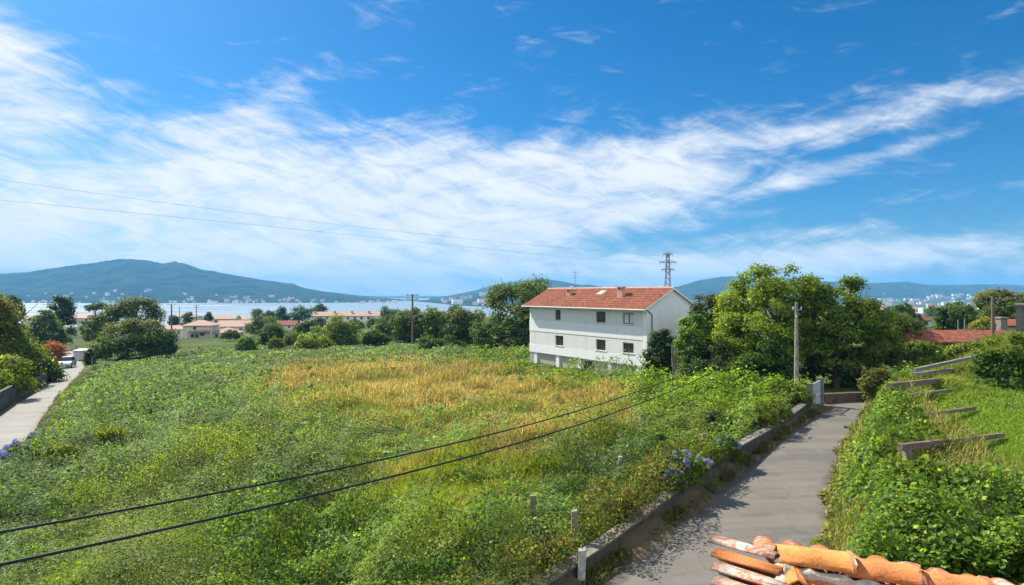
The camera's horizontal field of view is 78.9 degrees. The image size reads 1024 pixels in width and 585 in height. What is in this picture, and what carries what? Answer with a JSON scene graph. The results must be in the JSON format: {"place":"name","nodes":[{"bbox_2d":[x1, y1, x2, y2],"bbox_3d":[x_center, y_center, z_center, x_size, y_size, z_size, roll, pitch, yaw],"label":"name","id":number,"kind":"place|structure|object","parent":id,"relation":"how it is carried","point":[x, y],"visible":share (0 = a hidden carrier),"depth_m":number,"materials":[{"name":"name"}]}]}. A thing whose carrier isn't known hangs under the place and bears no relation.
{"place":"outdoors","nodes":[
{"label":"outdoors","id":0,"kind":"place"},
{"bbox_2d":[0,349,83,463],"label":"road","id":1,"kind":"structure","parent":0,"point":[19,420],"depth_m":52.18,"materials":[{"name":"concrete"}]},
{"bbox_2d":[58,356,76,367],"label":"parked car","id":2,"kind":"object","parent":1,"relation":"on","point":[69,361],"visible":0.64,"depth_m":100.13,"materials":[{"name":"silver metal"}]},
{"bbox_2d":[0,259,403,302],"bbox_3d":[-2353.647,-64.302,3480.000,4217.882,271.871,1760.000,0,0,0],"label":"wooded hill","id":3,"kind":"structure","parent":0,"point":[167,282],"depth_m":3260.08,"materials":[{"name":"plant"}]},
{"bbox_2d":[18,298,520,326],"bbox_3d":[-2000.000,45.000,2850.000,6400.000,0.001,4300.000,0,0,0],"label":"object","id":4,"kind":"structure","parent":0,"point":[242,309],"depth_m":1865.21,"materials":[{"name":"liquid"}]},
{"bbox_2d":[0,357,720,533],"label":"overhead cable","id":5,"kind":"object","parent":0,"point":[115,511],"visible":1,"depth_m":13.06,"materials":[{"name":"rubber"}]},
{"bbox_2d":[0,358,737,565],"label":"overhead cable","id":6,"kind":"object","parent":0,"point":[141,534],"visible":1,"depth_m":12.36,"materials":[{"name":"rubber"}]},
{"bbox_2d":[316,421,582,551],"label":"meadow grass","id":7,"kind":"structure","parent":0,"point":[402,465],"depth_m":23.41,"materials":[{"name":"plant"}]},
{"bbox_2d":[407,279,600,305],"bbox_3d":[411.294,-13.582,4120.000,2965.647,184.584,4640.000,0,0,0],"label":"distant hill","id":8,"kind":"structure","parent":0,"point":[475,294],"depth_m":4060.66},
{"bbox_2d":[0,296,1023,584],"bbox_3d":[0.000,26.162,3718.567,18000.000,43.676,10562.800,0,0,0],"label":"ground","id":9,"kind":"structure","parent":0,"point":[188,346],"depth_m":33.19,"materials":[{"name":"plant"}]},
{"bbox_2d":[0,385,12,411],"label":"roadside wall","id":10,"kind":"structure","parent":9,"relation":"on","point":[6,397],"depth_m":54.89,"materials":[{"name":"concrete"}]},
{"bbox_2d":[3,293,26,320],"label":"conifer","id":11,"kind":"object","parent":9,"relation":"on","point":[15,298],"visible":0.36,"depth_m":169.66,"materials":[{"name":"green plant"}]},
{"bbox_2d":[0,354,45,393],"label":"fern shrub","id":12,"kind":"object","parent":9,"relation":"on","point":[21,384],"visible":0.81,"depth_m":60.00,"materials":[{"name":"green plant"}]},
{"bbox_2d":[0,438,46,460],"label":"hydrangea","id":13,"kind":"object","parent":9,"relation":"on","point":[7,447],"visible":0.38,"depth_m":32.74,"materials":[{"name":"green plant"}]},
{"bbox_2d":[0,291,56,380],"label":"deciduous tree","id":14,"kind":"object","parent":9,"relation":"on","point":[14,338],"visible":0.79,"depth_m":71.99,"materials":[{"name":"green plant"}]},
{"bbox_2d":[13,373,49,402],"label":"roadside wall","id":15,"kind":"structure","parent":9,"relation":"on","point":[17,396],"depth_m":65.30,"materials":[{"name":"concrete"}]},
{"bbox_2d":[24,309,65,345],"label":"deciduous tree","id":16,"kind":"object","parent":9,"relation":"on","point":[40,321],"visible":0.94,"depth_m":148.93,"materials":[{"name":"green plant"}]},
{"bbox_2d":[28,349,69,381],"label":"hedge bush","id":17,"kind":"object","parent":9,"relation":"on","point":[55,371],"visible":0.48,"depth_m":77.52,"materials":[{"name":"green plant"}]},
{"bbox_2d":[43,340,71,361],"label":"red shrub","id":18,"kind":"object","parent":9,"relation":"on","point":[58,351],"visible":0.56,"depth_m":105.43,"materials":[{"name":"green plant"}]},
{"bbox_2d":[51,328,68,344],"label":"round shrub","id":19,"kind":"object","parent":9,"relation":"on","point":[61,336],"visible":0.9,"depth_m":149.45,"materials":[{"name":"green plant"}]},
{"bbox_2d":[43,294,77,344],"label":"cypress","id":20,"kind":"object","parent":9,"relation":"on","point":[64,310],"visible":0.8,"depth_m":171.22,"materials":[{"name":"green plant"}]},
{"bbox_2d":[40,443,86,463],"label":"leafy clump","id":21,"kind":"object","parent":9,"relation":"on","point":[62,450],"visible":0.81,"depth_m":32.11,"materials":[{"name":"green plant"}]},
{"bbox_2d":[84,302,106,315],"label":"umbrella pine","id":22,"kind":"object","parent":9,"relation":"on","point":[94,306],"visible":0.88,"depth_m":238.23,"materials":[{"name":"green plant"}]},
{"bbox_2d":[75,314,117,342],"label":"deciduous tree","id":23,"kind":"object","parent":9,"relation":"on","point":[96,323],"visible":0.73,"depth_m":147.50,"materials":[{"name":"green plant"}]},
{"bbox_2d":[92,339,112,359],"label":"verge bush","id":24,"kind":"object","parent":9,"relation":"on","point":[101,353],"visible":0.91,"depth_m":109.17,"materials":[{"name":"green plant"}]},
{"bbox_2d":[88,423,129,446],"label":"grass tuft","id":25,"kind":"object","parent":9,"relation":"on","point":[108,430],"visible":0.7,"depth_m":35.01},
{"bbox_2d":[97,293,166,348],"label":"broad tree","id":26,"kind":"object","parent":9,"relation":"on","point":[116,311],"visible":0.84,"depth_m":153.15,"materials":[{"name":"green plant"}]},
{"bbox_2d":[86,316,183,359],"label":"round bush","id":27,"kind":"object","parent":9,"relation":"on","point":[150,338],"visible":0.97,"depth_m":111.57,"materials":[{"name":"green plant"}]},
{"bbox_2d":[182,320,220,338],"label":"cream house","id":28,"kind":"structure","parent":9,"relation":"on","point":[200,329],"depth_m":212.11,"materials":[{"name":"paint"}]},
{"bbox_2d":[211,315,240,322],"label":"pink house","id":29,"kind":"structure","parent":9,"relation":"on","point":[217,318],"depth_m":331.32,"materials":[{"name":"beige paint"}]},
{"bbox_2d":[218,329,241,339],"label":"distant bush","id":30,"kind":"object","parent":9,"relation":"on","point":[231,334],"visible":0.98,"depth_m":174.46,"materials":[{"name":"green plant"}]},
{"bbox_2d":[218,320,253,333],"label":"tiled house","id":31,"kind":"structure","parent":9,"relation":"on","point":[237,324],"depth_m":237.28,"materials":[{"name":"ceramic"}]},
{"bbox_2d":[233,334,258,349],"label":"bush","id":32,"kind":"object","parent":9,"relation":"on","point":[246,343],"visible":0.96,"depth_m":123.02,"materials":[{"name":"green plant"}]},
{"bbox_2d":[245,316,271,333],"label":"distant bush","id":33,"kind":"object","parent":9,"relation":"on","point":[257,323],"visible":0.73,"depth_m":169.13,"materials":[{"name":"green plant"}]},
{"bbox_2d":[249,308,276,319],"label":"shore pine","id":34,"kind":"object","parent":9,"relation":"on","point":[257,312],"visible":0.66,"depth_m":299.26,"materials":[{"name":"green plant"}]},
{"bbox_2d":[255,320,294,345],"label":"bush","id":35,"kind":"object","parent":9,"relation":"on","point":[269,332],"visible":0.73,"depth_m":136.06,"materials":[{"name":"green plant"}]},
{"bbox_2d":[264,337,286,349],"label":"bush","id":36,"kind":"object","parent":9,"relation":"on","point":[275,343],"visible":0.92,"depth_m":123.11,"materials":[{"name":"green plant"}]},
{"bbox_2d":[272,305,292,320],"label":"shore pine","id":37,"kind":"object","parent":9,"relation":"on","point":[282,313],"visible":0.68,"depth_m":307.71,"materials":[{"name":"green plant"}]},
{"bbox_2d":[283,330,307,346],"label":"bush","id":38,"kind":"object","parent":9,"relation":"on","point":[290,339],"visible":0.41,"depth_m":128.54,"materials":[{"name":"green plant"}]},
{"bbox_2d":[288,304,313,322],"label":"shore pine","id":39,"kind":"object","parent":9,"relation":"on","point":[302,315],"visible":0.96,"depth_m":313.98,"materials":[{"name":"green plant"}]},
{"bbox_2d":[292,318,320,333],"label":"bush","id":40,"kind":"object","parent":9,"relation":"on","point":[305,325],"visible":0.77,"depth_m":148.61,"materials":[{"name":"green plant"}]},
{"bbox_2d":[293,333,334,347],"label":"bush","id":41,"kind":"object","parent":9,"relation":"on","point":[308,341],"visible":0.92,"depth_m":120.35,"materials":[{"name":"green plant"}]},
{"bbox_2d":[307,313,362,345],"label":"leafy tree","id":42,"kind":"object","parent":9,"relation":"on","point":[331,329],"visible":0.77,"depth_m":127.82,"materials":[{"name":"green plant"}]},
{"bbox_2d":[316,491,359,530],"bbox_3d":[-5.505,7.186,20.357,1.941,1.191,1.889,0,0,0],"label":"leafy clump","id":43,"kind":"object","parent":9,"relation":"on","point":[334,516],"visible":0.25,"depth_m":19.99,"materials":[{"name":"green plant"}]},
{"bbox_2d":[189,451,499,584],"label":"thicket","id":44,"kind":"object","parent":9,"relation":"on","point":[249,548],"visible":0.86,"depth_m":16.09,"materials":[{"name":"green plant"}]},
{"bbox_2d":[312,311,381,323],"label":"terraced block","id":45,"kind":"structure","parent":9,"relation":"on","point":[363,316],"depth_m":330.67,"materials":[{"name":"ceramic"}]},
{"bbox_2d":[0,357,738,584],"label":"fern sprays","id":46,"kind":"object","parent":9,"relation":"on","point":[95,367],"visible":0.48,"depth_m":22.07,"materials":[{"name":"green plant"}]},
{"bbox_2d":[360,328,391,345],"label":"round topped bush","id":47,"kind":"object","parent":9,"relation":"on","point":[373,336],"visible":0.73,"depth_m":118.57,"materials":[{"name":"green plant"}]},
{"bbox_2d":[370,314,400,339],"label":"olive tree","id":48,"kind":"object","parent":9,"relation":"on","point":[381,323],"visible":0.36,"depth_m":140.44,"materials":[{"name":"green plant"}]},
{"bbox_2d":[0,344,812,584],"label":"weeds","id":49,"kind":"object","parent":9,"relation":"on","point":[437,382],"visible":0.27,"depth_m":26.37,"materials":[{"name":"green plant"}]},
{"bbox_2d":[385,307,433,341],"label":"olive tree","id":50,"kind":"object","parent":9,"relation":"on","point":[403,331],"visible":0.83,"depth_m":125.66,"materials":[{"name":"green plant"}]},
{"bbox_2d":[0,340,853,584],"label":"bramble cover","id":51,"kind":"object","parent":9,"relation":"on","point":[201,447],"visible":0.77,"depth_m":26.46,"materials":[{"name":"green plant"}]},
{"bbox_2d":[418,306,449,339],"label":"olive tree","id":52,"kind":"object","parent":9,"relation":"on","point":[434,318],"visible":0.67,"depth_m":115.02,"materials":[{"name":"green plant"}]},
{"bbox_2d":[413,333,468,349],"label":"bush","id":53,"kind":"object","parent":9,"relation":"on","point":[428,342],"visible":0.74,"depth_m":102.92,"materials":[{"name":"green plant"}]},
{"bbox_2d":[239,349,649,475],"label":"dry grass","id":54,"kind":"structure","parent":9,"relation":"on","point":[386,389],"depth_m":46.30,"materials":[{"name":"plant"}]},
{"bbox_2d":[438,307,492,343],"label":"dark tree","id":55,"kind":"object","parent":9,"relation":"on","point":[456,324],"visible":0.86,"depth_m":109.38,"materials":[{"name":"green plant"}]},
{"bbox_2d":[470,319,529,348],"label":"bushy tree","id":56,"kind":"object","parent":9,"relation":"on","point":[493,329],"visible":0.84,"depth_m":97.91,"materials":[{"name":"green plant"}]},
{"bbox_2d":[480,273,553,343],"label":"tall tree","id":57,"kind":"object","parent":9,"relation":"on","point":[527,291],"visible":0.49,"depth_m":102.41,"materials":[{"name":"green plant"}]},
{"bbox_2d":[516,510,569,565],"bbox_3d":[0.824,6.461,16.291,1.458,1.376,1.613,0,0,0],"label":"leafy clump","id":58,"kind":"object","parent":9,"relation":"on","point":[542,531],"visible":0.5,"depth_m":16.15,"materials":[{"name":"green plant"}]},
{"bbox_2d":[577,547,586,584],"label":"fence post","id":59,"kind":"object","parent":9,"relation":"on","point":[581,571],"visible":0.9,"depth_m":15.50,"materials":[{"name":"concrete"}]},
{"bbox_2d":[521,286,697,371],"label":"white house","id":60,"kind":"structure","parent":9,"relation":"on","point":[589,324],"depth_m":63.93,"materials":[{"name":"paint"}]},
{"bbox_2d":[538,353,555,365],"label":"garage door","id":61,"kind":"structure","parent":60,"relation":"in","point":[548,359],"depth_m":71.15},
{"bbox_2d":[591,490,653,524],"bbox_3d":[3.347,7.133,19.301,2.386,2.098,1.998,0,0,0],"label":"reddish weed","id":62,"kind":"object","parent":9,"relation":"on","point":[625,515],"visible":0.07,"depth_m":18.79,"materials":[{"name":"green plant"}]},
{"bbox_2d":[461,344,811,434],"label":"undergrowth","id":63,"kind":"object","parent":9,"relation":"on","point":[717,378],"visible":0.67,"depth_m":39.81,"materials":[{"name":"green plant"}]},
{"bbox_2d":[496,388,794,559],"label":"wall weeds","id":64,"kind":"object","parent":9,"relation":"on","point":[633,457],"depth_m":24.69,"materials":[{"name":"green plant"}]},
{"bbox_2d":[621,429,672,460],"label":"leafy clump","id":65,"kind":"object","parent":9,"relation":"on","point":[660,436],"visible":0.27,"depth_m":27.26,"materials":[{"name":"green plant"}]},
{"bbox_2d":[638,328,686,377],"bbox_3d":[13.137,5.309,53.351,4.488,4.657,3.643,0,0,0],"label":"tree","id":66,"kind":"object","parent":9,"relation":"on","point":[658,356],"visible":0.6,"depth_m":52.89,"materials":[{"name":"green plant"}]},
{"bbox_2d":[524,402,809,584],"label":"lane wall","id":67,"kind":"structure","parent":9,"relation":"on","point":[598,548],"depth_m":19.07,"materials":[{"name":"concrete"}]},
{"bbox_2d":[387,390,813,584],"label":"wall brambles","id":68,"kind":"object","parent":67,"relation":"on","point":[705,447],"depth_m":18.39,"materials":[{"name":"green plant"}]},
{"bbox_2d":[659,252,676,286],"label":"power pylon","id":69,"kind":"object","parent":9,"relation":"on","point":[668,255],"visible":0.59,"depth_m":134.94,"materials":[{"name":"metal"}]},
{"bbox_2d":[652,463,686,493],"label":"hydrangea","id":70,"kind":"object","parent":9,"relation":"on","point":[677,475],"visible":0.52,"depth_m":20.94,"materials":[{"name":"green plant"}]},
{"bbox_2d":[664,449,713,484],"bbox_3d":[6.164,6.159,22.192,1.641,1.196,1.802,0,0,-43],"label":"hydrangea","id":71,"kind":"object","parent":9,"relation":"on","point":[699,467],"visible":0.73,"depth_m":21.80,"materials":[{"name":"green plant"}]},
{"bbox_2d":[672,313,712,366],"bbox_3d":[14.592,5.108,50.106,3.223,6.865,3.624,0,0,22],"label":"acacia","id":72,"kind":"object","parent":9,"relation":"on","point":[696,334],"visible":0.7,"depth_m":49.37,"materials":[{"name":"green plant"}]},
{"bbox_2d":[558,403,853,584],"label":"verge","id":73,"kind":"structure","parent":9,"relation":"on","point":[639,544],"depth_m":18.92,"materials":[{"name":"plant"}]},
{"bbox_2d":[575,408,824,584],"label":"verge weeds","id":74,"kind":"object","parent":73,"relation":"on","point":[612,558],"visible":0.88,"depth_m":20.35,"materials":[{"name":"green plant"}]},
{"bbox_2d":[674,337,738,387],"bbox_3d":[15.257,5.838,48.166,5.537,4.946,4.545,0,0,0],"label":"laurel","id":75,"kind":"object","parent":9,"relation":"on","point":[717,347],"visible":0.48,"depth_m":47.49,"materials":[{"name":"green plant"}]},
{"bbox_2d":[684,293,733,349],"bbox_3d":[17.904,4.747,56.106,4.986,9.624,5.216,0,0,40],"label":"leaning tree","id":76,"kind":"object","parent":9,"relation":"on","point":[707,301],"visible":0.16,"depth_m":55.16,"materials":[{"name":"green plant"}]},
{"bbox_2d":[699,407,738,433],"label":"leafy clump","id":77,"kind":"object","parent":9,"relation":"on","point":[714,416],"visible":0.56,"depth_m":30.79,"materials":[{"name":"green plant"}]},
{"bbox_2d":[710,432,744,459],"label":"hydrangea","id":78,"kind":"object","parent":9,"relation":"on","point":[733,445],"visible":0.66,"depth_m":25.16,"materials":[{"name":"green plant"}]},
{"bbox_2d":[597,401,868,584],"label":"lane","id":79,"kind":"structure","parent":9,"relation":"on","point":[773,496],"depth_m":20.45,"materials":[{"name":"concrete"}]},
{"bbox_2d":[725,337,802,389],"bbox_3d":[18.597,5.649,45.970,5.468,4.751,3.827,0,0,0],"label":"shade shrub","id":80,"kind":"object","parent":9,"relation":"on","point":[771,365],"visible":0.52,"depth_m":45.59,"materials":[{"name":"green plant"}]},
{"bbox_2d":[708,260,843,365],"bbox_3d":[20.992,3.301,50.271,10.388,11.818,10.471,0,0,0],"label":"walnut tree","id":81,"kind":"object","parent":9,"relation":"on","point":[739,318],"visible":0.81,"depth_m":47.87,"materials":[{"name":"green plant"}]},
{"bbox_2d":[746,378,815,403],"bbox_3d":[16.523,6.680,38.448,4.903,2.968,2.882,0,0,0],"label":"elder shrub","id":82,"kind":"object","parent":9,"relation":"on","point":[774,386],"visible":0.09,"depth_m":38.18,"materials":[{"name":"green plant"}]},
{"bbox_2d":[792,302,801,382],"bbox_3d":[18.358,4.176,40.177,0.501,7.113,1.068,0,0,38],"label":"utility pole","id":83,"kind":"object","parent":9,"relation":"on","point":[796,309],"visible":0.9,"depth_m":40.43,"materials":[{"name":"concrete"}]},
{"bbox_2d":[807,378,823,405],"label":"entrance gate","id":84,"kind":"structure","parent":9,"relation":"on","point":[817,387],"depth_m":39.09,"materials":[{"name":"blue paint"}]},
{"bbox_2d":[782,273,900,387],"bbox_3d":[25.114,3.520,48.028,8.444,10.012,7.805,0,0,0],"label":"walnut tree","id":85,"kind":"object","parent":9,"relation":"on","point":[863,314],"visible":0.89,"depth_m":46.22,"materials":[{"name":"green plant"}]},
{"bbox_2d":[796,341,890,388],"bbox_3d":[25.892,6.266,49.408,8.142,5.453,4.150,0,0,0],"label":"shade shrub","id":86,"kind":"object","parent":9,"relation":"on","point":[848,381],"visible":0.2,"depth_m":48.94,"materials":[{"name":"green plant"}]},
{"bbox_2d":[824,392,872,402],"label":"bend wall","id":87,"kind":"structure","parent":9,"relation":"on","point":[843,397],"depth_m":41.00,"materials":[{"name":"concrete"}]},
{"bbox_2d":[710,535,1023,584],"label":"tiled roof building","id":88,"kind":"structure","parent":9,"relation":"on","point":[798,563],"depth_m":3.96,"materials":[{"name":"orange ceramic"}]},
{"bbox_2d":[856,367,891,401],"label":"dry shrub","id":89,"kind":"object","parent":9,"relation":"on","point":[874,380],"visible":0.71,"depth_m":40.72,"materials":[{"name":"green plant"}]},
{"bbox_2d":[860,327,909,369],"bbox_3d":[28.078,4.104,47.074,3.503,3.647,2.662,0,0,0],"label":"dry shrub","id":90,"kind":"object","parent":9,"relation":"on","point":[896,346],"visible":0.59,"depth_m":46.56,"materials":[{"name":"green plant"}]},
{"bbox_2d":[876,310,926,350],"bbox_3d":[36.906,4.179,60.072,5.178,5.069,6.326,0,0,0],"label":"round tree","id":91,"kind":"object","parent":9,"relation":"on","point":[906,323],"visible":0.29,"depth_m":58.21,"materials":[{"name":"green plant"}]},
{"bbox_2d":[888,300,923,320],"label":"slope tree","id":92,"kind":"object","parent":9,"relation":"on","point":[901,308],"visible":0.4,"depth_m":126.26,"materials":[{"name":"green plant"}]},
{"bbox_2d":[807,351,1023,584],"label":"bank ivy","id":93,"kind":"object","parent":9,"relation":"on","point":[901,519],"visible":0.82,"depth_m":13.32,"materials":[{"name":"green plant"}]},
{"bbox_2d":[816,354,1023,550],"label":"bank weeds","id":94,"kind":"object","parent":9,"relation":"on","point":[958,431],"visible":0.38,"depth_m":19.02,"materials":[{"name":"green plant"}]},
{"bbox_2d":[897,340,947,364],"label":"tall weeds","id":95,"kind":"object","parent":9,"relation":"on","point":[916,349],"visible":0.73,"depth_m":47.36,"materials":[{"name":"green plant"}]},
{"bbox_2d":[923,406,976,416],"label":"trellis beam","id":96,"kind":"structure","parent":9,"relation":"on","point":[962,409],"depth_m":26.80,"materials":[{"name":"concrete"}]},
{"bbox_2d":[897,433,1004,460],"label":"trellis beam","id":97,"kind":"structure","parent":9,"relation":"on","point":[908,448],"depth_m":19.03,"materials":[{"name":"concrete"}]},
{"bbox_2d":[900,330,1005,348],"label":"long shed","id":98,"kind":"structure","parent":9,"relation":"on","point":[946,338],"depth_m":57.74,"materials":[{"name":"tile"}]},
{"bbox_2d":[931,303,980,329],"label":"flat topped tree","id":99,"kind":"object","parent":9,"relation":"on","point":[954,315],"visible":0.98,"depth_m":91.28,"materials":[{"name":"green plant"}]},
{"bbox_2d":[894,331,1023,473],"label":"lawn grass","id":100,"kind":"structure","parent":9,"relation":"on","point":[1008,423],"depth_m":30.41,"materials":[{"name":"plant"}]},
{"bbox_2d":[887,378,942,388],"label":"trellis beam","id":101,"kind":"structure","parent":100,"relation":"on","point":[917,382],"depth_m":31.98,"materials":[{"name":"concrete"}]},
{"bbox_2d":[913,355,979,371],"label":"trellis beam","id":102,"kind":"structure","parent":100,"relation":"on","point":[925,367],"depth_m":38.07,"materials":[{"name":"concrete"}]},
{"bbox_2d":[942,337,1003,357],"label":"tall weeds","id":103,"kind":"object","parent":9,"relation":"on","point":[956,349],"visible":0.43,"depth_m":45.74,"materials":[{"name":"green plant"}]},
{"bbox_2d":[968,315,995,329],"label":"garden bush","id":104,"kind":"object","parent":9,"relation":"on","point":[982,324],"visible":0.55,"depth_m":69.72,"materials":[{"name":"green plant"}]},
{"bbox_2d":[965,331,1023,390],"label":"vine thicket","id":105,"kind":"object","parent":9,"relation":"on","point":[996,365],"visible":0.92,"depth_m":34.02,"materials":[{"name":"green plant"}]},
{"bbox_2d":[971,287,1023,320],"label":"spreading tree","id":106,"kind":"object","parent":9,"relation":"on","point":[1006,298],"visible":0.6,"depth_m":78.30,"materials":[{"name":"green plant"}]},
{"bbox_2d":[995,317,1008,331],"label":"gate pier","id":107,"kind":"structure","parent":9,"relation":"on","point":[1001,323],"depth_m":60.00,"materials":[{"name":"stone"}]},
{"bbox_2d":[1014,304,1023,332],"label":"stone building","id":108,"kind":"structure","parent":9,"relation":"on","point":[1019,317],"depth_m":65.77,"materials":[{"name":"stone"}]},
{"bbox_2d":[0,0,1023,295],"label":"sky","id":109,"kind":"structure","parent":0,"point":[880,141],"materials":[{"name":"blue"}]},
{"bbox_2d":[675,276,1023,299],"bbox_3d":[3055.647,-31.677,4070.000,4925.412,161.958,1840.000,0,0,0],"label":"hills","id":110,"kind":"structure","parent":0,"point":[894,290],"depth_m":4002.33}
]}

